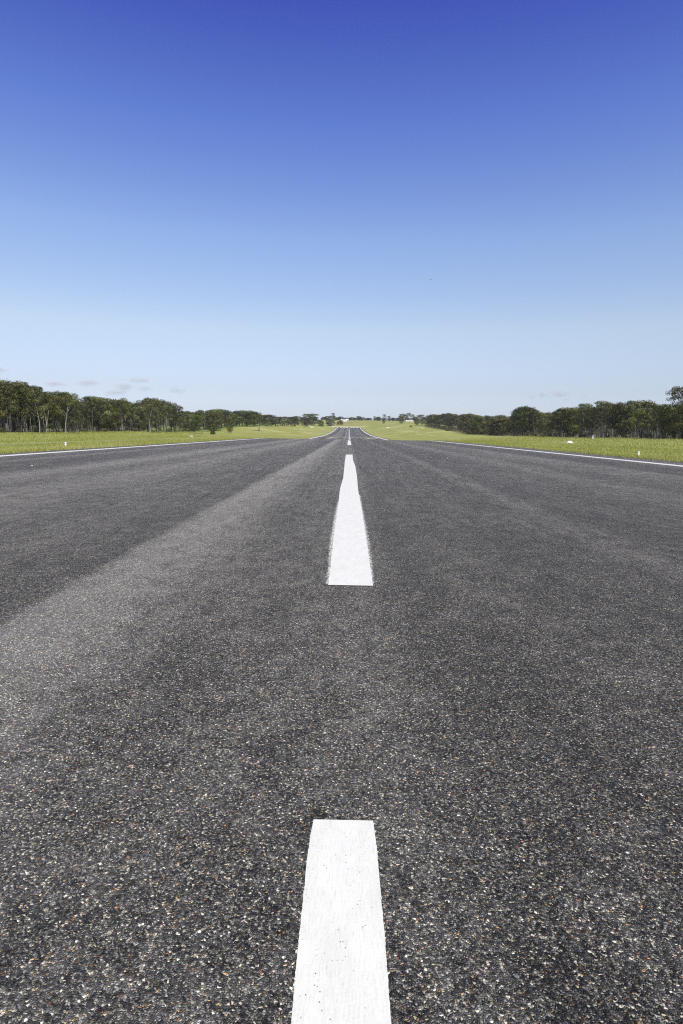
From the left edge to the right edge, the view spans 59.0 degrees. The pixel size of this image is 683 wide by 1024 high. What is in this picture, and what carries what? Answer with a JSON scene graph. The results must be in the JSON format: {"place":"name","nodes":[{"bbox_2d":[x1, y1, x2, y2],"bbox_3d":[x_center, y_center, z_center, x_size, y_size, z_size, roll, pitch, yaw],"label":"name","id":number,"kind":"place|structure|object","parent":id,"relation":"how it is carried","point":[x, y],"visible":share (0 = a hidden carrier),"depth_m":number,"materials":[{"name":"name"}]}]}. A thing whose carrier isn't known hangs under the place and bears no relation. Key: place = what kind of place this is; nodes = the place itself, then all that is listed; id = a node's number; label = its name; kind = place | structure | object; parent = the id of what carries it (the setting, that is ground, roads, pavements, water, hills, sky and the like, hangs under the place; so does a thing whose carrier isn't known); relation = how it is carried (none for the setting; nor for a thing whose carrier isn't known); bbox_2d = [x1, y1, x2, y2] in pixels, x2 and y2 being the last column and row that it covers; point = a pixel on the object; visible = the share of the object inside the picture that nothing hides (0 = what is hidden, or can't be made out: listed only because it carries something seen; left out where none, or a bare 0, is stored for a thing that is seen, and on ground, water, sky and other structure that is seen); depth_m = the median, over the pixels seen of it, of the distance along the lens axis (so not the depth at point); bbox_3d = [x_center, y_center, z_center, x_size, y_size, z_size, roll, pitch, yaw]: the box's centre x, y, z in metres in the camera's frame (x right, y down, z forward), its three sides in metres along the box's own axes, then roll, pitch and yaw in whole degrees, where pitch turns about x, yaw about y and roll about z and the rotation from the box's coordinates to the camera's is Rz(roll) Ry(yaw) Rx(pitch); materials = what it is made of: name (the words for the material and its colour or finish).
{"place":"outdoors","nodes":[
{"label":"outdoors","id":0,"kind":"place"},
{"bbox_2d":[0,427,682,1023],"bbox_3d":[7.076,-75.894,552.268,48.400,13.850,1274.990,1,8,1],"label":"runway","id":1,"kind":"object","parent":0,"point":[348,725],"visible":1,"depth_m":3.62,"materials":[{"name":"grey asphalt"}]},
{"bbox_2d":[0,419,682,461],"bbox_3d":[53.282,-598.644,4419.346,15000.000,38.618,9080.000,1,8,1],"label":"ground","id":2,"kind":"structure","parent":0,"point":[396,430],"depth_m":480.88,"materials":[{"name":"green plant"}]},
{"bbox_2d":[0,380,15,431],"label":"gum tree","id":3,"kind":"object","parent":2,"relation":"on","point":[4,403],"visible":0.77,"depth_m":184.94,"materials":[{"name":"green plant"}]},
{"bbox_2d":[0,380,15,431],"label":"gum tree","id":4,"kind":"object","parent":2,"relation":"on","point":[3,417],"visible":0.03,"depth_m":209.45,"materials":[{"name":"green plant"}]},
{"bbox_2d":[0,384,19,431],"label":"gum tree","id":5,"kind":"object","parent":2,"relation":"on","point":[12,407],"visible":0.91,"depth_m":185.12,"materials":[{"name":"green plant"}]},
{"bbox_2d":[4,380,33,431],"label":"gum tree","id":6,"kind":"object","parent":2,"relation":"on","point":[17,384],"visible":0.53,"depth_m":195.61,"materials":[{"name":"green plant"}]},
{"bbox_2d":[8,382,30,431],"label":"gum tree","id":7,"kind":"object","parent":2,"relation":"on","point":[13,417],"visible":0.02,"depth_m":216.34,"materials":[{"name":"green plant"}]},
{"bbox_2d":[11,385,36,431],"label":"gum tree","id":8,"kind":"object","parent":2,"relation":"on","point":[24,412],"visible":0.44,"depth_m":197.15,"materials":[{"name":"green plant"}]},
{"bbox_2d":[10,400,49,431],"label":"gum tree","id":9,"kind":"object","parent":2,"relation":"on","point":[28,424],"visible":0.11,"depth_m":231.73,"materials":[{"name":"green plant"}]},
{"bbox_2d":[17,385,50,432],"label":"gum tree","id":10,"kind":"object","parent":2,"relation":"on","point":[33,392],"visible":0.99,"depth_m":193.25,"materials":[{"name":"green plant"}]},
{"bbox_2d":[19,385,49,432],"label":"gum tree","id":11,"kind":"object","parent":2,"relation":"on","point":[40,404],"visible":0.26,"depth_m":208.71,"materials":[{"name":"green plant"}]},
{"bbox_2d":[31,398,58,431],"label":"gum tree","id":12,"kind":"object","parent":2,"relation":"on","point":[50,407],"visible":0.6,"depth_m":210.01,"materials":[{"name":"green plant"}]},
{"bbox_2d":[35,392,55,426],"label":"gum tree","id":13,"kind":"object","parent":2,"relation":"on","point":[48,424],"visible":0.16,"depth_m":233.40,"materials":[{"name":"green plant"}]},
{"bbox_2d":[46,395,65,431],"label":"gum tree","id":14,"kind":"object","parent":2,"relation":"on","point":[57,418],"visible":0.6,"depth_m":215.31,"materials":[{"name":"green plant"}]},
{"bbox_2d":[44,392,74,426],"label":"gum tree","id":15,"kind":"object","parent":2,"relation":"on","point":[58,395],"visible":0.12,"depth_m":237.69,"materials":[{"name":"green plant"}]},
{"bbox_2d":[55,397,76,428],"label":"gum tree","id":16,"kind":"object","parent":2,"relation":"on","point":[64,408],"visible":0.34,"depth_m":226.62,"materials":[{"name":"green plant"}]},
{"bbox_2d":[54,391,78,432],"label":"gum tree","id":17,"kind":"object","parent":2,"relation":"on","point":[66,395],"visible":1,"depth_m":210.36,"materials":[{"name":"green plant"}]},
{"bbox_2d":[64,399,83,431],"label":"gum tree","id":18,"kind":"object","parent":2,"relation":"on","point":[78,411],"visible":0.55,"depth_m":230.93,"materials":[{"name":"green plant"}]},
{"bbox_2d":[72,416,83,433],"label":"gum tree","id":19,"kind":"object","parent":2,"relation":"on","point":[76,421],"visible":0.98,"depth_m":203.14,"materials":[{"name":"green plant"}]},
{"bbox_2d":[69,405,91,427],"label":"gum tree","id":20,"kind":"object","parent":2,"relation":"on","point":[83,425],"visible":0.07,"depth_m":260.68,"materials":[{"name":"green plant"}]},
{"bbox_2d":[2,419,162,431],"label":"woodland","id":21,"kind":"object","parent":2,"relation":"on","point":[60,427],"visible":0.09,"depth_m":317.00,"materials":[{"name":"green plant"}]},
{"bbox_2d":[73,402,91,431],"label":"gum tree","id":22,"kind":"object","parent":2,"relation":"on","point":[83,408],"visible":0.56,"depth_m":237.74,"materials":[{"name":"green plant"}]},
{"bbox_2d":[80,396,101,431],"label":"gum tree","id":23,"kind":"object","parent":2,"relation":"on","point":[89,400],"visible":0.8,"depth_m":243.92,"materials":[{"name":"green plant"}]},
{"bbox_2d":[80,396,111,431],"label":"gum tree","id":24,"kind":"object","parent":2,"relation":"on","point":[100,421],"visible":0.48,"depth_m":253.57,"materials":[{"name":"green plant"}]},
{"bbox_2d":[96,403,120,430],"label":"gum tree","id":25,"kind":"object","parent":2,"relation":"on","point":[111,409],"visible":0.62,"depth_m":262.10,"materials":[{"name":"green plant"}]},
{"bbox_2d":[105,399,123,431],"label":"gum tree","id":26,"kind":"object","parent":2,"relation":"on","point":[112,402],"visible":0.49,"depth_m":273.17,"materials":[{"name":"green plant"}]},
{"bbox_2d":[113,397,129,431],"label":"gum tree","id":27,"kind":"object","parent":2,"relation":"on","point":[124,402],"visible":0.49,"depth_m":287.71,"materials":[{"name":"green plant"}]},
{"bbox_2d":[122,406,138,430],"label":"gum tree","id":28,"kind":"object","parent":2,"relation":"on","point":[131,414],"visible":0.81,"depth_m":294.46,"materials":[{"name":"green plant"}]},
{"bbox_2d":[120,402,140,428],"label":"gum tree","id":29,"kind":"object","parent":2,"relation":"on","point":[133,405],"visible":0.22,"depth_m":323.27,"materials":[{"name":"green plant"}]},
{"bbox_2d":[128,406,150,430],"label":"gum tree","id":30,"kind":"object","parent":2,"relation":"on","point":[140,423],"visible":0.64,"depth_m":306.37,"materials":[{"name":"green plant"}]},
{"bbox_2d":[141,403,157,431],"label":"gum tree","id":31,"kind":"object","parent":2,"relation":"on","point":[151,417],"visible":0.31,"depth_m":325.23,"materials":[{"name":"green plant"}]},
{"bbox_2d":[136,398,164,430],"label":"gum tree","id":32,"kind":"object","parent":2,"relation":"on","point":[143,402],"visible":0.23,"depth_m":358.61,"materials":[{"name":"green plant"}]},
{"bbox_2d":[139,397,165,432],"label":"gum tree","id":33,"kind":"object","parent":2,"relation":"on","point":[150,405],"visible":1,"depth_m":296.56,"materials":[{"name":"green plant"}]},
{"bbox_2d":[146,400,166,431],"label":"gum tree","id":34,"kind":"object","parent":2,"relation":"on","point":[162,410],"visible":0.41,"depth_m":337.12,"materials":[{"name":"green plant"}]},
{"bbox_2d":[152,409,163,431],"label":"gum tree","id":35,"kind":"object","parent":2,"relation":"on","point":[157,421],"visible":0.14,"depth_m":383.89,"materials":[{"name":"green plant"}]},
{"bbox_2d":[160,405,173,431],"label":"gum tree","id":36,"kind":"object","parent":2,"relation":"on","point":[168,408],"visible":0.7,"depth_m":351.83,"materials":[{"name":"green plant"}]},
{"bbox_2d":[162,401,174,430],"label":"gum tree","id":37,"kind":"object","parent":2,"relation":"on","point":[167,403],"visible":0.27,"depth_m":392.01,"materials":[{"name":"green plant"}]},
{"bbox_2d":[162,410,176,430],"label":"gum tree","id":38,"kind":"object","parent":2,"relation":"on","point":[171,425],"visible":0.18,"depth_m":415.16,"materials":[{"name":"green plant"}]},
{"bbox_2d":[167,404,183,431],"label":"gum tree","id":39,"kind":"object","parent":2,"relation":"on","point":[176,408],"visible":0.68,"depth_m":375.00,"materials":[{"name":"green plant"}]},
{"bbox_2d":[175,413,186,431],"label":"gum tree","id":40,"kind":"object","parent":2,"relation":"on","point":[183,421],"visible":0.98,"depth_m":365.32,"materials":[{"name":"green plant"}]},
{"bbox_2d":[182,415,193,431],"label":"gum tree","id":41,"kind":"object","parent":2,"relation":"on","point":[187,418],"visible":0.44,"depth_m":395.20,"materials":[{"name":"green plant"}]},
{"bbox_2d":[187,414,201,430],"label":"gum tree","id":42,"kind":"object","parent":2,"relation":"on","point":[195,421],"visible":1,"depth_m":348.17,"materials":[{"name":"green plant"}]},
{"bbox_2d":[195,412,205,433],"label":"gum tree","id":43,"kind":"object","parent":2,"relation":"on","point":[202,417],"visible":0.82,"depth_m":352.71,"materials":[{"name":"green plant"}]},
{"bbox_2d":[196,410,210,428],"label":"gum tree","id":44,"kind":"object","parent":2,"relation":"on","point":[200,411],"visible":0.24,"depth_m":503.62,"materials":[{"name":"green plant"}]},
{"bbox_2d":[203,412,215,430],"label":"gum tree","id":45,"kind":"object","parent":2,"relation":"on","point":[208,419],"visible":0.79,"depth_m":436.45,"materials":[{"name":"green plant"}]},
{"bbox_2d":[204,413,217,429],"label":"gum tree","id":46,"kind":"object","parent":2,"relation":"on","point":[212,421],"visible":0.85,"depth_m":436.43,"materials":[{"name":"green plant"}]},
{"bbox_2d":[209,423,216,433],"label":"tree","id":47,"kind":"object","parent":2,"relation":"on","point":[211,427],"visible":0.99,"depth_m":346.95,"materials":[{"name":"green plant"}]},
{"bbox_2d":[206,409,223,424],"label":"gum tree","id":48,"kind":"object","parent":2,"relation":"on","point":[212,410],"visible":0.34,"depth_m":532.27,"materials":[{"name":"green plant"}]},
{"bbox_2d":[213,412,222,429],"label":"gum tree","id":49,"kind":"object","parent":2,"relation":"on","point":[219,419],"visible":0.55,"depth_m":467.01,"materials":[{"name":"green plant"}]},
{"bbox_2d":[214,409,231,427],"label":"gum tree","id":50,"kind":"object","parent":2,"relation":"on","point":[225,411],"visible":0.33,"depth_m":555.61,"materials":[{"name":"green plant"}]},
{"bbox_2d":[225,416,234,432],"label":"gum tree","id":51,"kind":"object","parent":2,"relation":"on","point":[230,423],"visible":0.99,"depth_m":416.14,"materials":[{"name":"green plant"}]},
{"bbox_2d":[226,413,239,426],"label":"gum tree","id":52,"kind":"object","parent":2,"relation":"on","point":[235,415],"visible":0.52,"depth_m":580.30,"materials":[{"name":"green plant"}]},
{"bbox_2d":[235,410,257,426],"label":"gum tree","id":53,"kind":"object","parent":2,"relation":"on","point":[246,413],"visible":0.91,"depth_m":598.53,"materials":[{"name":"green plant"}]},
{"bbox_2d":[244,412,263,425],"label":"gum tree","id":54,"kind":"object","parent":2,"relation":"on","point":[253,418],"visible":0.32,"depth_m":610.33,"materials":[{"name":"green plant"}]},
{"bbox_2d":[254,414,264,430],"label":"gum tree","id":55,"kind":"object","parent":2,"relation":"on","point":[260,416],"visible":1,"depth_m":512.75,"materials":[{"name":"green plant"}]},
{"bbox_2d":[261,414,276,425],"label":"gum tree","id":56,"kind":"object","parent":2,"relation":"on","point":[268,417],"visible":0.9,"depth_m":696.76,"materials":[{"name":"green plant"}]},
{"bbox_2d":[269,417,282,425],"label":"gum tree","id":57,"kind":"object","parent":2,"relation":"on","point":[279,420],"visible":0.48,"depth_m":744.24,"materials":[{"name":"green plant"}]},
{"bbox_2d":[277,416,291,425],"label":"gum tree","id":58,"kind":"object","parent":2,"relation":"on","point":[283,423],"visible":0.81,"depth_m":806.48,"materials":[{"name":"green plant"}]},
{"bbox_2d":[287,417,299,426],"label":"gum tree","id":59,"kind":"object","parent":2,"relation":"on","point":[294,421],"visible":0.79,"depth_m":856.39,"materials":[{"name":"green plant"}]},
{"bbox_2d":[299,417,311,425],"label":"gum tree","id":60,"kind":"object","parent":2,"relation":"on","point":[302,420],"visible":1,"depth_m":964.10,"materials":[{"name":"green plant"}]},
{"bbox_2d":[307,416,317,424],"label":"gum tree","id":61,"kind":"object","parent":2,"relation":"on","point":[314,419],"visible":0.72,"depth_m":1106.48,"materials":[{"name":"green plant"}]},
{"bbox_2d":[427,414,439,425],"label":"gum tree","id":62,"kind":"object","parent":2,"relation":"on","point":[431,417],"visible":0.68,"depth_m":937.19,"materials":[{"name":"green plant"}]},
{"bbox_2d":[440,413,451,426],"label":"gum tree","id":63,"kind":"object","parent":2,"relation":"on","point":[442,417],"visible":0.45,"depth_m":823.35,"materials":[{"name":"green plant"}]},
{"bbox_2d":[443,413,457,428],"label":"gum tree","id":64,"kind":"object","parent":2,"relation":"on","point":[447,416],"visible":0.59,"depth_m":776.53,"materials":[{"name":"green plant"}]},
{"bbox_2d":[449,415,459,425],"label":"gum tree","id":65,"kind":"object","parent":2,"relation":"on","point":[455,419],"visible":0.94,"depth_m":703.89,"materials":[{"name":"green plant"}]},
{"bbox_2d":[457,414,470,432],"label":"gum tree","id":66,"kind":"object","parent":2,"relation":"on","point":[462,420],"visible":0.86,"depth_m":555.57,"materials":[{"name":"green plant"}]},
{"bbox_2d":[466,415,487,434],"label":"gum tree","id":67,"kind":"object","parent":2,"relation":"on","point":[477,420],"visible":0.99,"depth_m":512.23,"materials":[{"name":"green plant"}]},
{"bbox_2d":[485,417,503,434],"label":"gum tree","id":68,"kind":"object","parent":2,"relation":"on","point":[489,421],"visible":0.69,"depth_m":448.52,"materials":[{"name":"green plant"}]},
{"bbox_2d":[492,419,505,435],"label":"gum tree","id":69,"kind":"object","parent":2,"relation":"on","point":[494,426],"visible":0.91,"depth_m":441.02,"materials":[{"name":"green plant"}]},
{"bbox_2d":[498,417,511,435],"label":"gum tree","id":70,"kind":"object","parent":2,"relation":"on","point":[505,420],"visible":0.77,"depth_m":439.44,"materials":[{"name":"green plant"}]},
{"bbox_2d":[506,420,515,433],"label":"gum tree","id":71,"kind":"object","parent":2,"relation":"on","point":[510,425],"visible":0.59,"depth_m":428.90,"materials":[{"name":"green plant"}]},
{"bbox_2d":[508,405,537,435],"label":"gum tree","id":72,"kind":"object","parent":2,"relation":"on","point":[526,410],"visible":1,"depth_m":380.00,"materials":[{"name":"green plant"}]},
{"bbox_2d":[529,411,544,434],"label":"gum tree","id":73,"kind":"object","parent":2,"relation":"on","point":[537,420],"visible":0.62,"depth_m":383.46,"materials":[{"name":"green plant"}]},
{"bbox_2d":[537,418,551,435],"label":"gum tree","id":74,"kind":"object","parent":2,"relation":"on","point":[543,421],"visible":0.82,"depth_m":363.84,"materials":[{"name":"green plant"}]},
{"bbox_2d":[540,413,551,435],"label":"gum tree","id":75,"kind":"object","parent":2,"relation":"on","point":[546,415],"visible":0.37,"depth_m":404.00,"materials":[{"name":"green plant"}]},
{"bbox_2d":[546,414,558,435],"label":"gum tree","id":76,"kind":"object","parent":2,"relation":"on","point":[552,422],"visible":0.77,"depth_m":341.01,"materials":[{"name":"green plant"}]},
{"bbox_2d":[553,409,566,436],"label":"gum tree","id":77,"kind":"object","parent":2,"relation":"on","point":[556,422],"visible":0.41,"depth_m":333.56,"materials":[{"name":"green plant"}]},
{"bbox_2d":[551,407,578,436],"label":"gum tree","id":78,"kind":"object","parent":2,"relation":"on","point":[562,415],"visible":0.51,"depth_m":328.31,"materials":[{"name":"green plant"}]},
{"bbox_2d":[561,407,588,436],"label":"gum tree","id":79,"kind":"object","parent":2,"relation":"on","point":[570,427],"visible":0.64,"depth_m":317.62,"materials":[{"name":"green plant"}]},
{"bbox_2d":[572,403,593,437],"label":"gum tree","id":80,"kind":"object","parent":2,"relation":"on","point":[583,406],"visible":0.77,"depth_m":302.17,"materials":[{"name":"green plant"}]},
{"bbox_2d":[584,409,600,436],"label":"gum tree","id":81,"kind":"object","parent":2,"relation":"on","point":[588,422],"visible":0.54,"depth_m":286.34,"materials":[{"name":"green plant"}]},
{"bbox_2d":[506,427,680,438],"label":"woodland","id":82,"kind":"object","parent":2,"relation":"on","point":[613,431],"visible":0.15,"depth_m":376.17,"materials":[{"name":"green plant"}]},
{"bbox_2d":[590,406,608,437],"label":"gum tree","id":83,"kind":"object","parent":2,"relation":"on","point":[595,412],"visible":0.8,"depth_m":277.88,"materials":[{"name":"green plant"}]},
{"bbox_2d":[592,400,611,436],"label":"gum tree","id":84,"kind":"object","parent":2,"relation":"on","point":[601,403],"visible":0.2,"depth_m":316.70,"materials":[{"name":"green plant"}]},
{"bbox_2d":[593,403,612,437],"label":"gum tree","id":85,"kind":"object","parent":2,"relation":"on","point":[603,418],"visible":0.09,"depth_m":297.01,"materials":[{"name":"green plant"}]},
{"bbox_2d":[599,403,619,436],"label":"gum tree","id":86,"kind":"object","parent":2,"relation":"on","point":[606,419],"visible":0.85,"depth_m":264.83,"materials":[{"name":"green plant"}]},
{"bbox_2d":[607,401,632,437],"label":"gum tree","id":87,"kind":"object","parent":2,"relation":"on","point":[621,404],"visible":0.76,"depth_m":259.79,"materials":[{"name":"green plant"}]},
{"bbox_2d":[613,404,637,437],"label":"gum tree","id":88,"kind":"object","parent":2,"relation":"on","point":[632,409],"visible":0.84,"depth_m":257.50,"materials":[{"name":"green plant"}]},
{"bbox_2d":[629,409,650,437],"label":"gum tree","id":89,"kind":"object","parent":2,"relation":"on","point":[639,413],"visible":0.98,"depth_m":240.34,"materials":[{"name":"green plant"}]},
{"bbox_2d":[628,400,660,437],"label":"gum tree","id":90,"kind":"object","parent":2,"relation":"on","point":[637,405],"visible":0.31,"depth_m":266.75,"materials":[{"name":"green plant"}]},
{"bbox_2d":[636,407,656,436],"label":"gum tree","id":91,"kind":"object","parent":2,"relation":"on","point":[648,410],"visible":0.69,"depth_m":239.58,"materials":[{"name":"green plant"}]},
{"bbox_2d":[638,402,661,437],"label":"gum tree","id":92,"kind":"object","parent":2,"relation":"on","point":[650,406],"visible":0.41,"depth_m":255.64,"materials":[{"name":"green plant"}]},
{"bbox_2d":[647,414,661,438],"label":"gum tree","id":93,"kind":"object","parent":2,"relation":"on","point":[650,427],"visible":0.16,"depth_m":254.84,"materials":[{"name":"green plant"}]},
{"bbox_2d":[650,409,663,437],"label":"gum tree","id":94,"kind":"object","parent":2,"relation":"on","point":[654,417],"visible":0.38,"depth_m":231.76,"materials":[{"name":"green plant"}]},
{"bbox_2d":[652,404,672,437],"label":"gum tree","id":95,"kind":"object","parent":2,"relation":"on","point":[663,410],"visible":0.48,"depth_m":221.53,"materials":[{"name":"green plant"}]},
{"bbox_2d":[658,410,681,437],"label":"gum tree","id":96,"kind":"object","parent":2,"relation":"on","point":[665,421],"visible":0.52,"depth_m":215.56,"materials":[{"name":"green plant"}]},
{"bbox_2d":[665,386,682,438],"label":"gum tree","id":97,"kind":"object","parent":2,"relation":"on","point":[678,389],"visible":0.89,"depth_m":211.63,"materials":[{"name":"green plant"}]},
{"bbox_2d":[667,402,682,437],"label":"gum tree","id":98,"kind":"object","parent":2,"relation":"on","point":[674,410],"visible":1,"depth_m":205.26,"materials":[{"name":"green plant"}]},
{"bbox_2d":[0,0,682,420],"label":"sky","id":99,"kind":"structure","parent":0,"point":[230,205],"materials":[{"name":"blue"}]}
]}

